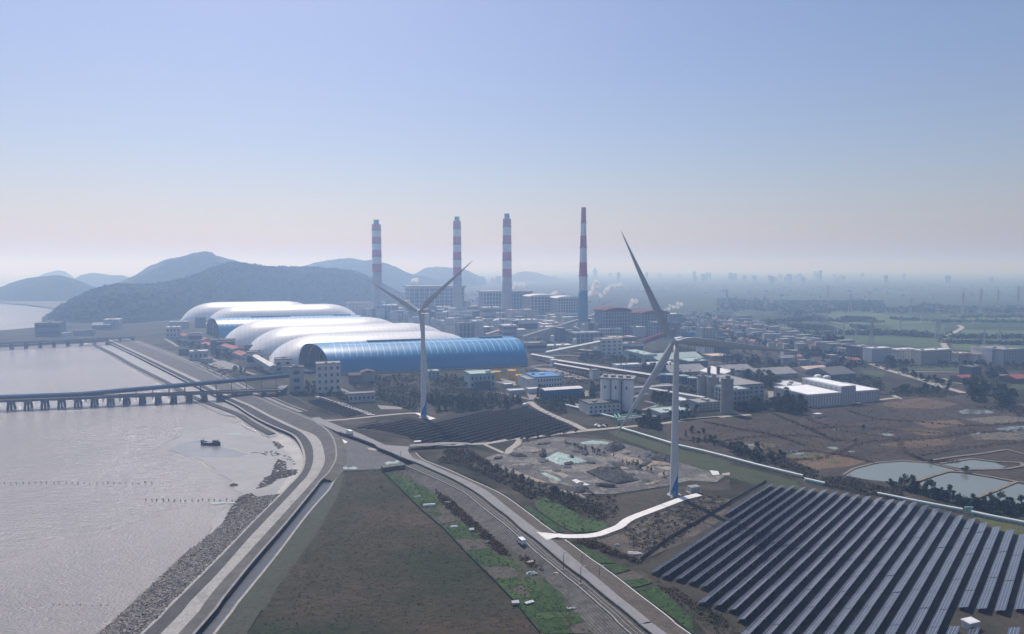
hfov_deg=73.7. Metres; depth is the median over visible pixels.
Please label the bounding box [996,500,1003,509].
round tree
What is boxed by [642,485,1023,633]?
solar ground
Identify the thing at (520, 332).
plant building
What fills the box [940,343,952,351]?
road
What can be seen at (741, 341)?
town house
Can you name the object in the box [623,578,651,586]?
vegetable plot
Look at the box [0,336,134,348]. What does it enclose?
jetty
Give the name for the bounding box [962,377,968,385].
round tree
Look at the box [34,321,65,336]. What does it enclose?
building
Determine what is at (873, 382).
tree mass
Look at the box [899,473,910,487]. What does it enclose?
pine tree
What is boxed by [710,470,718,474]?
puddle
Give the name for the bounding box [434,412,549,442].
solar panel row
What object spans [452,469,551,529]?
grass tufts
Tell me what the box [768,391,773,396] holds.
building
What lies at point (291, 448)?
mudflat
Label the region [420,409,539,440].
solar panel row
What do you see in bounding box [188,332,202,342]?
building
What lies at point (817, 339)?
town house
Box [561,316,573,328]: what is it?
plant building
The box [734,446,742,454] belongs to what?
bushy tree
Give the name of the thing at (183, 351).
building
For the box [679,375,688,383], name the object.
storage tank
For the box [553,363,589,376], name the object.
conveyor gallery
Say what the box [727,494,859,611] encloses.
solar panel row
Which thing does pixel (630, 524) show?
access road bank
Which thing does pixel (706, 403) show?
building
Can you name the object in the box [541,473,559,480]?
tarpaulin
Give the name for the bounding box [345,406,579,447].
solar ground
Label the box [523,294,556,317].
boiler house
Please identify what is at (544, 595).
vegetable plot
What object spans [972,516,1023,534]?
grass bank
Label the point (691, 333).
building
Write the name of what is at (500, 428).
solar panel row
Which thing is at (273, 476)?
shell bank stones
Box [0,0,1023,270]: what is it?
sky
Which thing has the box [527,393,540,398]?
works yard
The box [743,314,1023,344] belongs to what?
tree line
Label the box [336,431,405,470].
yard
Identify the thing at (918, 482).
round tree
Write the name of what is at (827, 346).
town house
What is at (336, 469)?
dike back slope
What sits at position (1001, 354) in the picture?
building
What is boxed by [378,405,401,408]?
works yard
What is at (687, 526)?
fence
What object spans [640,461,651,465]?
spoil heap
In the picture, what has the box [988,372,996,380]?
round tree
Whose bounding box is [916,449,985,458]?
marsh parcel
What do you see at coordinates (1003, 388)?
round tree
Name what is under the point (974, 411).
pond
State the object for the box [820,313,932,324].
field parcel
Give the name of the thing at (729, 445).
bushy tree
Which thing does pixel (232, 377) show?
dike kerb
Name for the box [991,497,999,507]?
round tree
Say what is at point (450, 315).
pipe rack
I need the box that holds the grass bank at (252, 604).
[216,472,343,633]
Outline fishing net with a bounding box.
[209,502,239,503]
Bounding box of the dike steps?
[112,339,335,633]
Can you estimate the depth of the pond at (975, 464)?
450.26 m
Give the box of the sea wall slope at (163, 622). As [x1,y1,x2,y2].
[109,341,312,633]
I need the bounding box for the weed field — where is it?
[247,469,538,633]
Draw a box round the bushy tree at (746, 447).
[743,444,748,452]
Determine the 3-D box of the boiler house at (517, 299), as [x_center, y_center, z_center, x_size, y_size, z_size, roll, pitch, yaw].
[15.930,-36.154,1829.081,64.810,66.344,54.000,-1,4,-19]
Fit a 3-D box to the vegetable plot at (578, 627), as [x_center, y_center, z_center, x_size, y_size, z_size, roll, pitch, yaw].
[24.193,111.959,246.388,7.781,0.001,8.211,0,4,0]
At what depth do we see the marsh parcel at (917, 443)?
504.24 m
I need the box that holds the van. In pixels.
[516,536,525,544]
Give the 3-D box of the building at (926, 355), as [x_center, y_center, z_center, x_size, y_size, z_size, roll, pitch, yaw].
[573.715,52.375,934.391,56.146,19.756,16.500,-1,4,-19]
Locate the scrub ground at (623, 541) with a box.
[594,496,729,564]
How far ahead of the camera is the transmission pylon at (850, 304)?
1954.08 m
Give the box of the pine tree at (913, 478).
[908,474,916,483]
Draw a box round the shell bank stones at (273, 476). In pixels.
[224,441,296,522]
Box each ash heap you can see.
[511,462,533,469]
[539,448,546,456]
[541,482,574,491]
[586,466,633,482]
[604,442,625,450]
[650,453,670,462]
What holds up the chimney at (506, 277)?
on the ground at (668, 299)
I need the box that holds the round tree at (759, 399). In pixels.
[756,397,763,407]
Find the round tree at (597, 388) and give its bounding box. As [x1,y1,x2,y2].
[595,384,600,394]
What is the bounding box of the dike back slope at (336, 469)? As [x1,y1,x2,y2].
[128,339,346,480]
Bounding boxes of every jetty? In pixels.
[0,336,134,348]
[0,388,280,410]
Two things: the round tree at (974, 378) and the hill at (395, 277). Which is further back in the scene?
the hill at (395, 277)
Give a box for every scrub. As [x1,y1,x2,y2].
[434,489,510,555]
[437,447,606,517]
[518,555,544,570]
[532,490,618,519]
[571,538,641,563]
[621,494,730,551]
[657,584,729,628]
[691,436,824,480]
[821,475,904,499]
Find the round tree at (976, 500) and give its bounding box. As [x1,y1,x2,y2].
[972,497,980,507]
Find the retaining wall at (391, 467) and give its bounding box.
[381,463,404,471]
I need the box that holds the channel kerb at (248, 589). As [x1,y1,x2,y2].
[213,474,339,633]
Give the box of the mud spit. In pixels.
[0,301,66,307]
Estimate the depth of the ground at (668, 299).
1249.25 m
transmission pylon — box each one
[724,289,729,306]
[847,293,851,312]
[865,318,878,346]
[933,318,941,338]
[936,320,942,336]
[960,292,965,313]
[977,288,983,310]
[981,329,987,345]
[995,289,1001,306]
[995,323,1003,339]
[1015,286,1022,306]
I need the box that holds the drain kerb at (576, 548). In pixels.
[415,452,690,633]
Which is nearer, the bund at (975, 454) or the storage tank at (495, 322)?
the bund at (975, 454)
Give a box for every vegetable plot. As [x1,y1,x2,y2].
[386,475,424,503]
[399,477,430,503]
[414,484,442,503]
[431,507,441,516]
[436,515,454,522]
[438,505,452,513]
[445,525,479,539]
[447,523,465,527]
[456,538,483,542]
[460,542,487,550]
[468,549,494,556]
[475,556,505,565]
[484,566,519,579]
[489,555,522,572]
[497,577,519,581]
[498,579,520,588]
[506,590,530,598]
[513,585,529,596]
[518,578,542,591]
[519,599,539,616]
[521,506,562,531]
[529,591,568,610]
[534,497,607,531]
[534,612,568,618]
[534,617,567,631]
[544,579,563,601]
[544,629,571,632]
[568,615,584,624]
[569,622,588,632]
[576,545,613,562]
[602,564,630,573]
[617,570,652,581]
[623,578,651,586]
[636,587,681,614]
[664,608,693,632]
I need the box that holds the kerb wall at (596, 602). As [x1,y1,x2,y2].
[405,465,631,633]
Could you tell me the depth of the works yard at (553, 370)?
851.30 m
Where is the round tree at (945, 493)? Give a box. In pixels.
[939,490,948,500]
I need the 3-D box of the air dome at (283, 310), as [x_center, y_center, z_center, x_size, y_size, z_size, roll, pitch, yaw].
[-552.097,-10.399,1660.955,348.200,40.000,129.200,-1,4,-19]
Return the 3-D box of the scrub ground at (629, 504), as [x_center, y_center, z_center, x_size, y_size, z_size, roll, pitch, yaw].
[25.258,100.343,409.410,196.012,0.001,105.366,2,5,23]
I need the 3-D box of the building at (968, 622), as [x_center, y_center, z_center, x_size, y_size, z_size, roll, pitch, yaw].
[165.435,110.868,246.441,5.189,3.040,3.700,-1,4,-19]
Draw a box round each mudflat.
[163,421,301,547]
[170,440,246,456]
[235,417,302,493]
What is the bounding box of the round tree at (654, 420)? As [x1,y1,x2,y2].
[652,418,657,428]
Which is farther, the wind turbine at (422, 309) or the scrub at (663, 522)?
the wind turbine at (422, 309)
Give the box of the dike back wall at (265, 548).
[195,470,330,633]
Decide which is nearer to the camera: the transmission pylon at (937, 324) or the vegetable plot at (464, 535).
the vegetable plot at (464, 535)
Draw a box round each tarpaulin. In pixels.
[386,460,399,464]
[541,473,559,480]
[546,452,585,464]
[572,479,588,484]
[581,440,608,443]
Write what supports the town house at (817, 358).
on the ground at (668, 299)
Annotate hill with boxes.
[0,275,94,300]
[40,270,74,278]
[42,262,404,322]
[75,273,129,287]
[115,251,237,283]
[306,258,444,290]
[413,267,485,286]
[501,271,563,280]
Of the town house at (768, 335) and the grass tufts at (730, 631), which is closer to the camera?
the grass tufts at (730, 631)
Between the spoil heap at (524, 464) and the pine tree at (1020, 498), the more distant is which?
the spoil heap at (524, 464)
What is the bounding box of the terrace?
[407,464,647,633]
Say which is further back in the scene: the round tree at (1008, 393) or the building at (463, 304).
the building at (463, 304)
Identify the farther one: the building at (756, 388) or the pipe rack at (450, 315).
the pipe rack at (450, 315)
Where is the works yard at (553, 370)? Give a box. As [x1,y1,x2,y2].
[531,367,587,378]
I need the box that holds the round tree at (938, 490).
[935,488,941,496]
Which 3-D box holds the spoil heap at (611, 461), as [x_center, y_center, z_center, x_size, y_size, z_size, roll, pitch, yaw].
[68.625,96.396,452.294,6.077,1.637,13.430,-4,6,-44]
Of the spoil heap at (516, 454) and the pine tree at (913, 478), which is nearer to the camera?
the pine tree at (913, 478)
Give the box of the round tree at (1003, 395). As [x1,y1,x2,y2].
[998,391,1010,404]
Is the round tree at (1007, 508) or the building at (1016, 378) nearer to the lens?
the round tree at (1007, 508)
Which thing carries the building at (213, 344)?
on the ground at (668, 299)
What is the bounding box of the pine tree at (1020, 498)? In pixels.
[1017,494,1023,502]
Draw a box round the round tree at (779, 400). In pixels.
[775,397,783,409]
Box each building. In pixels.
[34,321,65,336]
[61,332,70,336]
[73,329,94,335]
[91,322,110,329]
[103,318,122,328]
[166,326,180,337]
[169,320,188,328]
[178,348,188,354]
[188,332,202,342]
[189,349,207,360]
[195,317,205,327]
[201,357,212,362]
[210,339,216,353]
[217,338,235,348]
[244,344,252,351]
[246,350,263,366]
[274,356,291,372]
[282,366,288,373]
[289,365,303,391]
[315,360,340,392]
[346,301,371,314]
[347,372,360,383]
[348,390,374,402]
[360,369,374,382]
[366,307,371,315]
[370,307,375,317]
[375,304,398,317]
[377,308,384,318]
[391,311,396,322]
[396,300,410,311]
[397,310,404,319]
[403,312,407,322]
[408,307,416,317]
[412,317,418,322]
[419,313,428,325]
[426,369,439,377]
[429,311,434,323]
[435,305,450,315]
[437,309,444,319]
[444,317,454,324]
[455,316,461,321]
[455,321,474,337]
[462,301,470,306]
[463,314,481,321]
[464,305,478,314]
[464,369,494,388]
[470,320,483,337]
[472,311,479,319]
[474,381,490,388]
[480,306,500,320]
[484,326,490,333]
[494,312,498,318]
[498,312,505,317]
[499,324,517,336]
[502,382,512,386]
[506,308,538,322]
[506,388,524,394]
[513,318,537,333]
[514,316,524,318]
[516,328,526,336]
[518,375,536,387]
[521,337,533,341]
[522,341,546,351]
[524,371,562,387]
[525,386,539,393]
[535,328,574,339]
[539,325,554,340]
[540,386,582,397]
[542,311,554,314]
[542,320,554,322]
[544,322,555,325]
[547,343,571,349]
[550,316,556,321]
[550,359,557,365]
[554,312,565,321]
[555,327,564,340]
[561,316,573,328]
[567,330,603,342]
[579,398,620,414]
[580,322,588,330]
[588,321,594,330]
[589,368,599,379]
[593,337,622,355]
[594,323,599,330]
[604,327,622,334]
[605,335,636,340]
[612,362,641,369]
[622,341,643,353]
[624,349,656,361]
[629,326,645,336]
[641,361,672,364]
[648,321,670,336]
[648,406,691,417]
[651,351,703,361]
[661,363,704,373]
[668,313,681,321]
[671,322,680,335]
[675,327,690,336]
[679,357,707,365]
[679,396,686,406]
[684,330,695,337]
[686,397,719,410]
[696,327,715,338]
[696,346,713,353]
[700,366,740,376]
[701,353,729,360]
[707,374,764,402]
[714,347,729,353]
[714,364,751,371]
[714,384,750,409]
[740,366,797,378]
[768,391,773,396]
[772,380,801,387]
[774,384,841,406]
[791,365,825,372]
[802,377,855,403]
[806,366,855,379]
[813,413,821,416]
[843,382,879,401]
[846,344,871,358]
[846,357,861,363]
[862,346,891,361]
[891,347,917,360]
[910,348,951,363]
[950,374,970,382]
[951,351,969,361]
[959,365,981,376]
[960,617,980,629]
[969,353,980,362]
[971,346,996,363]
[974,345,1023,364]
[999,374,1023,382]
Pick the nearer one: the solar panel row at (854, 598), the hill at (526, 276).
the solar panel row at (854, 598)
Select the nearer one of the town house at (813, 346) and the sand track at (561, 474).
the sand track at (561, 474)
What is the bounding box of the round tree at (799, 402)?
[794,400,805,412]
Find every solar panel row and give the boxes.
[366,417,409,427]
[381,419,421,428]
[395,408,491,431]
[399,406,510,432]
[407,405,525,435]
[408,407,527,436]
[415,408,533,439]
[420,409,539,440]
[421,411,542,442]
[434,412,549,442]
[451,415,549,441]
[468,416,556,440]
[488,418,560,439]
[508,421,563,438]
[650,485,783,572]
[661,485,795,577]
[675,487,805,578]
[688,488,816,581]
[697,491,837,603]
[700,489,827,585]
[712,492,848,605]
[723,484,772,514]
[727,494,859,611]
[736,496,870,620]
[741,497,882,633]
[762,499,893,633]
[782,500,905,633]
[802,501,918,633]
[823,505,928,633]
[843,508,939,633]
[864,511,951,633]
[884,515,962,633]
[905,518,975,633]
[925,522,987,633]
[946,526,1000,633]
[966,529,1014,633]
[994,534,1023,612]
[1007,573,1023,633]
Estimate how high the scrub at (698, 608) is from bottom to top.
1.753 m
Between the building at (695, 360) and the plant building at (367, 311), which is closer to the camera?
the building at (695, 360)
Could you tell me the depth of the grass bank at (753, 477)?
432.85 m
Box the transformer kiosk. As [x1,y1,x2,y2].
[685,484,701,493]
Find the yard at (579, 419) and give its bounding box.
[555,407,595,426]
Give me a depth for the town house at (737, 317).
1607.36 m
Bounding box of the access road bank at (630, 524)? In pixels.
[557,496,702,541]
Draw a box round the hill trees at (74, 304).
[45,261,404,321]
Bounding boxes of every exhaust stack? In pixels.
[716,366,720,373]
[730,368,734,375]
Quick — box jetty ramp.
[278,385,288,391]
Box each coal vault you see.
[206,314,360,337]
[299,336,527,374]
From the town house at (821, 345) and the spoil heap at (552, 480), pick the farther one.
the town house at (821, 345)
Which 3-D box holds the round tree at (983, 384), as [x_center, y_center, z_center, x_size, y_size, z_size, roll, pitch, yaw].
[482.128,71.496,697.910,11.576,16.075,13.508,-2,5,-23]
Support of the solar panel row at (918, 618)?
on the solar ground at (993, 621)
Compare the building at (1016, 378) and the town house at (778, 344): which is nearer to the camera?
the building at (1016, 378)
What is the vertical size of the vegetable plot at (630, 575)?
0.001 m
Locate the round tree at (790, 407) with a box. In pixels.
[786,400,795,413]
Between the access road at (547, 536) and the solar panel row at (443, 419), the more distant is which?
the solar panel row at (443, 419)
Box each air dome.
[180,301,301,320]
[206,304,355,323]
[225,317,390,345]
[249,323,440,353]
[269,331,460,363]
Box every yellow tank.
[493,371,500,380]
[507,369,516,379]
[515,373,522,383]
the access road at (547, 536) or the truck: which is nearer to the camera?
the access road at (547, 536)
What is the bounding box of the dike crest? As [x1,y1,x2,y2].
[130,340,336,633]
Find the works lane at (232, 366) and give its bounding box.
[208,356,255,374]
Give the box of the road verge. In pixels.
[410,453,688,633]
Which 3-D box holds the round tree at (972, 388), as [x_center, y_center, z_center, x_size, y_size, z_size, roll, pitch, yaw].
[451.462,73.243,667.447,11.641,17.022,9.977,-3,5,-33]
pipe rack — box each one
[437,312,446,322]
[448,311,455,321]
[450,307,466,314]
[451,311,465,318]
[501,318,521,323]
[598,328,621,336]
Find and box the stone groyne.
[95,345,274,434]
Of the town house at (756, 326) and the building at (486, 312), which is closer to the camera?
the town house at (756, 326)
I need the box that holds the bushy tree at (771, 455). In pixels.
[768,451,775,460]
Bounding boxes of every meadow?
[860,370,886,376]
[892,366,958,370]
[893,374,959,385]
[1008,384,1023,389]
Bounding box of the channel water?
[197,479,332,633]
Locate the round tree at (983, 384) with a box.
[978,379,990,390]
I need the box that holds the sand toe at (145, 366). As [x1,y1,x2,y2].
[101,346,277,436]
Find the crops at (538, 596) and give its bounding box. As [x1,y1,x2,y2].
[385,470,693,633]
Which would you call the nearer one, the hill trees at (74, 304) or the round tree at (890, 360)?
the round tree at (890, 360)
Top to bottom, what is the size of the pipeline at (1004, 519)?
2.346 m
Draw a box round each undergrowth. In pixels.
[172,339,1023,420]
[289,387,1023,515]
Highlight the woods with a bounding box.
[465,282,1023,369]
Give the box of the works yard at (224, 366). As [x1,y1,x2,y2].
[208,360,243,368]
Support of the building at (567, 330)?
on the ground at (668, 299)
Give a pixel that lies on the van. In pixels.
(521, 540)
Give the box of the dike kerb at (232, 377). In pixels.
[139,340,305,410]
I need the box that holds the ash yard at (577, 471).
[485,437,723,493]
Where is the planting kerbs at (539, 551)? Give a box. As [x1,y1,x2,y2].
[410,464,643,633]
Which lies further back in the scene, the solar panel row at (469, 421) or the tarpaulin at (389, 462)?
the solar panel row at (469, 421)
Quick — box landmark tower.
[592,268,596,278]
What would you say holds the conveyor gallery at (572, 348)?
on the ground at (668, 299)
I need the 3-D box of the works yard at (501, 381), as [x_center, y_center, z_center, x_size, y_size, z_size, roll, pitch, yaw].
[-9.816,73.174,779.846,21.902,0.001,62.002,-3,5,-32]
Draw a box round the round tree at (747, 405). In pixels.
[744,403,750,411]
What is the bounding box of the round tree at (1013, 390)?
[1009,388,1019,398]
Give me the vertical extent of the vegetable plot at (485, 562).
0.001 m
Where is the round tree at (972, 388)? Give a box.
[967,383,977,399]
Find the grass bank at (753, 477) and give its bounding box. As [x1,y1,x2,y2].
[678,454,799,488]
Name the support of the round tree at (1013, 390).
on the ground at (668, 299)
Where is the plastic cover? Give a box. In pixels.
[423,503,435,506]
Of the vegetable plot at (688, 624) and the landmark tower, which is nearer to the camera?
the vegetable plot at (688, 624)
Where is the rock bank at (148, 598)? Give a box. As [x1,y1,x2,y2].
[101,494,277,633]
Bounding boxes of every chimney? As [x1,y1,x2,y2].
[371,220,381,307]
[453,216,461,316]
[502,213,511,311]
[577,207,587,327]
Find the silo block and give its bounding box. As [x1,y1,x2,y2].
[600,374,635,410]
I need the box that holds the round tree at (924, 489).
[921,486,927,493]
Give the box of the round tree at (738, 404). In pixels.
[736,401,741,409]
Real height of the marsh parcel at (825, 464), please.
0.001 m
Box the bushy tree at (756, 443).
[754,441,759,449]
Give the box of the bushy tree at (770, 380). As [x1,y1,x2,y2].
[766,376,772,385]
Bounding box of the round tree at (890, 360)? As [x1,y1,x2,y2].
[886,357,893,366]
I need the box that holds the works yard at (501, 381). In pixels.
[495,379,517,384]
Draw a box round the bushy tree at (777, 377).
[773,375,781,382]
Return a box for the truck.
[346,429,352,434]
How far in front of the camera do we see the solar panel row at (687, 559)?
327.77 m
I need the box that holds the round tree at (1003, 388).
[1000,386,1011,396]
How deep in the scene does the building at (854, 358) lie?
911.83 m
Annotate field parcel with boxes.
[771,325,797,329]
[817,335,942,347]
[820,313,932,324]
[824,325,862,331]
[891,325,944,334]
[938,314,1023,322]
[949,339,1023,349]
[961,329,1023,335]
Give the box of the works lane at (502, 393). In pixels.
[461,386,531,399]
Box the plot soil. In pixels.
[384,470,592,633]
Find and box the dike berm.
[109,340,324,633]
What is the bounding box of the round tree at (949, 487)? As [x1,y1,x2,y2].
[947,484,952,492]
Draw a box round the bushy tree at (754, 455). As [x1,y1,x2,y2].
[750,451,757,460]
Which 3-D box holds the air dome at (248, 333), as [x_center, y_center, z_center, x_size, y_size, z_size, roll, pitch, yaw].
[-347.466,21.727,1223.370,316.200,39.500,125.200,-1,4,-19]
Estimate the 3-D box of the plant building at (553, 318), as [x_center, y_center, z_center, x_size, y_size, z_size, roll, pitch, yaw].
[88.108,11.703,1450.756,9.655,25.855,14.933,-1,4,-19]
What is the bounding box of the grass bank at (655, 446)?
[608,430,729,463]
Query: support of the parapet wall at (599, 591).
on the road at (558, 551)
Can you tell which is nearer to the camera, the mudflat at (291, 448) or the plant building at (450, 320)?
the mudflat at (291, 448)
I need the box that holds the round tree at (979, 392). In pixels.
[976,388,985,400]
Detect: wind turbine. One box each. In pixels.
[367,262,470,418]
[615,231,806,497]
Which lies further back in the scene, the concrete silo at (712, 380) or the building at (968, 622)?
the concrete silo at (712, 380)
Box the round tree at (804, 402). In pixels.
[801,399,809,409]
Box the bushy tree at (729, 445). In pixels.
[726,441,732,448]
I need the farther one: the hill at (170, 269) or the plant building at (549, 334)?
the hill at (170, 269)
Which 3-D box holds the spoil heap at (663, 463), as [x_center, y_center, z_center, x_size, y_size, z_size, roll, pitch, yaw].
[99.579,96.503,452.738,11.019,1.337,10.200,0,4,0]
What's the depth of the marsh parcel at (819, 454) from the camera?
472.03 m
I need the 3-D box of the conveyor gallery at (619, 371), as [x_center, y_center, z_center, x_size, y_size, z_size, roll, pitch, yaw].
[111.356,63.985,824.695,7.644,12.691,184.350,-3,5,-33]
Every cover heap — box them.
[525,571,538,575]
[626,551,642,554]
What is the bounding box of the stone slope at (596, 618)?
[405,467,628,633]
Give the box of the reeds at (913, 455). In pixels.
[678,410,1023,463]
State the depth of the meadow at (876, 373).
835.00 m
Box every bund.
[843,460,960,474]
[917,470,1023,482]
[933,449,1023,459]
[940,458,1023,469]
[976,481,1016,497]
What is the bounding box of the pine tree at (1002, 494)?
[997,490,1005,499]
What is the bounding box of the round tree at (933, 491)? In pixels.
[929,487,937,494]
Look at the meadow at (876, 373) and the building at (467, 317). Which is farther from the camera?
the building at (467, 317)
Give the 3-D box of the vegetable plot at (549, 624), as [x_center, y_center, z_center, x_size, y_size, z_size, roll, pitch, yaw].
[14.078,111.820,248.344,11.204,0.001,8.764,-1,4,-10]
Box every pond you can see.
[787,450,803,454]
[845,461,953,481]
[920,473,1010,497]
[942,459,1004,469]
[959,409,993,413]
[980,483,1023,503]
[997,426,1023,431]
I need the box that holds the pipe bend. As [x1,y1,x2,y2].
[614,412,645,424]
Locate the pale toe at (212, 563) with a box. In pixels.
[105,341,305,633]
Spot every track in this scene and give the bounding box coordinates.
[326,413,415,420]
[435,414,749,447]
[483,444,503,452]
[490,463,586,498]
[505,439,522,452]
[528,402,598,430]
[539,470,568,477]
[611,454,669,469]
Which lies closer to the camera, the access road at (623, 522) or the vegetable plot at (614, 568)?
the vegetable plot at (614, 568)
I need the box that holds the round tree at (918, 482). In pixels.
[911,481,920,489]
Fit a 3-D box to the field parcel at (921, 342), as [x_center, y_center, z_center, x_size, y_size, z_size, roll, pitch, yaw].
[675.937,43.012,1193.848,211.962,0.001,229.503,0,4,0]
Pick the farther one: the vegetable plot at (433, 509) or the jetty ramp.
the jetty ramp
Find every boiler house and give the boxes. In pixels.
[403,284,465,314]
[477,290,501,311]
[512,291,532,308]
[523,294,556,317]
[550,295,577,316]
[593,306,631,334]
[630,309,669,334]
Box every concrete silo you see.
[697,373,706,396]
[707,374,719,398]
[720,375,733,413]
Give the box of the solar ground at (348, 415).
[306,397,366,417]
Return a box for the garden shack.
[511,600,518,604]
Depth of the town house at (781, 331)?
1262.71 m
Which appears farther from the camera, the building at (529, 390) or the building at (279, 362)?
the building at (279, 362)
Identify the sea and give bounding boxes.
[0,271,418,633]
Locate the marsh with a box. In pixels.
[662,394,1023,502]
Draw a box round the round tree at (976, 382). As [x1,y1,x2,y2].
[970,379,979,385]
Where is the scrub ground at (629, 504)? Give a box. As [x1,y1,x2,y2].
[435,448,729,525]
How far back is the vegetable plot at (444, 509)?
364.67 m
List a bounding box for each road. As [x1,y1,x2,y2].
[136,341,302,411]
[311,417,666,633]
[380,442,466,457]
[537,532,560,539]
[558,493,701,537]
[812,395,901,407]
[870,364,965,392]
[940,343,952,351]
[942,325,964,342]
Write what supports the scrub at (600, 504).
on the scrub ground at (629, 504)
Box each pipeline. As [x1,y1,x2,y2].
[565,404,614,418]
[619,427,803,476]
[804,478,824,485]
[877,492,962,511]
[971,510,1023,524]
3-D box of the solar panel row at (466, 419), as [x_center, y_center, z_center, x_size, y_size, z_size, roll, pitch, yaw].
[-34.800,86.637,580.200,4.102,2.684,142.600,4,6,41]
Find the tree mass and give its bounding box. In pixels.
[410,338,884,403]
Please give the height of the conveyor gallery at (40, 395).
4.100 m
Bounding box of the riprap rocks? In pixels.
[96,494,278,633]
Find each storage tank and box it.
[431,318,434,325]
[441,320,444,327]
[492,319,499,326]
[550,335,554,342]
[659,373,664,382]
[664,373,672,382]
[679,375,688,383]
[687,376,696,384]
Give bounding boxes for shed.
[178,333,187,338]
[199,337,210,342]
[200,342,209,348]
[219,343,243,352]
[232,350,245,359]
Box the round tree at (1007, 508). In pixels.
[1003,502,1012,513]
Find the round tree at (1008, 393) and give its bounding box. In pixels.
[1004,390,1013,402]
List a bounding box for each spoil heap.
[509,452,526,456]
[512,463,530,465]
[530,448,540,451]
[538,457,548,461]
[549,477,558,483]
[574,482,583,486]
[574,487,584,492]
[575,485,588,488]
[595,483,618,486]
[607,460,623,464]
[625,465,639,469]
[640,455,647,461]
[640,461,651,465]
[645,480,659,484]
[651,463,663,465]
[653,461,670,464]
[658,471,668,477]
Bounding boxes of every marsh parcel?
[728,442,779,450]
[763,451,831,457]
[797,455,864,469]
[878,398,957,408]
[879,439,954,447]
[900,429,952,435]
[915,420,965,428]
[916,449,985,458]
[965,416,1023,424]
[970,432,1023,439]
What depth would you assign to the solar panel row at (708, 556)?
326.05 m
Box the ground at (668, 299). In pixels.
[0,271,1023,633]
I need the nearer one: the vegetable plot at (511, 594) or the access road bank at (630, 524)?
the vegetable plot at (511, 594)
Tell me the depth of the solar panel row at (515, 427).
549.33 m
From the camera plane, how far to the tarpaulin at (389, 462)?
453.62 m
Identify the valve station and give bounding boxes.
[964,506,973,512]
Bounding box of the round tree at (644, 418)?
[642,415,648,421]
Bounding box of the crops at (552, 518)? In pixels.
[400,478,605,618]
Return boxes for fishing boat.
[200,438,220,444]
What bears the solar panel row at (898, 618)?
on the solar ground at (993, 621)
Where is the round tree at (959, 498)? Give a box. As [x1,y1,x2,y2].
[956,494,963,501]
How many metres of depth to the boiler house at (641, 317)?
1317.81 m
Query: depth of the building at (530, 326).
1331.11 m
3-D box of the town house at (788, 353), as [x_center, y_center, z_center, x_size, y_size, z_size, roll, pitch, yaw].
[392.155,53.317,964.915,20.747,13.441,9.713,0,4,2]
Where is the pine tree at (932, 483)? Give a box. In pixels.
[924,478,935,492]
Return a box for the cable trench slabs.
[315,396,374,414]
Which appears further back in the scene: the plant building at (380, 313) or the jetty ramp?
the plant building at (380, 313)
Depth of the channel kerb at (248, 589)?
295.44 m
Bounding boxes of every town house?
[697,321,704,326]
[715,314,724,318]
[734,332,743,336]
[734,339,743,343]
[735,315,746,320]
[746,328,758,332]
[748,339,758,345]
[751,324,763,328]
[762,333,780,340]
[767,341,774,346]
[768,326,780,332]
[776,342,785,346]
[778,338,790,343]
[779,328,791,334]
[779,356,795,363]
[781,350,797,356]
[782,336,795,340]
[782,344,790,348]
[784,331,800,335]
[794,337,806,341]
[794,343,806,350]
[795,354,804,360]
[797,334,812,336]
[797,359,806,364]
[807,359,815,365]
[808,337,822,341]
[809,344,817,349]
[813,356,821,360]
[814,342,826,349]
[820,358,831,366]
[825,343,836,351]
[826,354,837,360]
[836,339,854,343]
[836,347,845,353]
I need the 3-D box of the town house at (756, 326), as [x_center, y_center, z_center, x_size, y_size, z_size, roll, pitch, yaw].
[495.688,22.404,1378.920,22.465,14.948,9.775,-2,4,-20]
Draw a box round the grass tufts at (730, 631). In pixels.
[656,580,761,633]
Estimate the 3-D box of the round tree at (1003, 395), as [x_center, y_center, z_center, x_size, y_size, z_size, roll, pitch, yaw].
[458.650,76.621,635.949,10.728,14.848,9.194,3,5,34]
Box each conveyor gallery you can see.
[0,392,79,399]
[80,373,289,403]
[252,354,276,373]
[304,370,315,373]
[483,329,499,335]
[520,319,578,340]
[530,353,556,361]
[545,340,599,356]
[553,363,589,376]
[557,360,660,384]
[559,347,601,352]
[623,328,674,350]
[633,384,672,392]
[648,387,704,397]
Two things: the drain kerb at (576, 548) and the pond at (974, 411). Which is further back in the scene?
the pond at (974, 411)
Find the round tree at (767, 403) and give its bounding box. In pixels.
[765,400,771,407]
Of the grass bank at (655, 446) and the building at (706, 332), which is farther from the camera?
the building at (706, 332)
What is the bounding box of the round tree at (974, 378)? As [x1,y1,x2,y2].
[967,377,979,384]
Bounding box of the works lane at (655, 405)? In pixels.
[635,401,658,412]
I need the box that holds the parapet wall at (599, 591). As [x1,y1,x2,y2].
[339,432,652,633]
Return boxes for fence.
[287,393,342,417]
[380,469,539,633]
[640,480,765,559]
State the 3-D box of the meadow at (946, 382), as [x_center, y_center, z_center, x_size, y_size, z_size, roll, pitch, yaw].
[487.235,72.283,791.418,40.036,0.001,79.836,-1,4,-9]

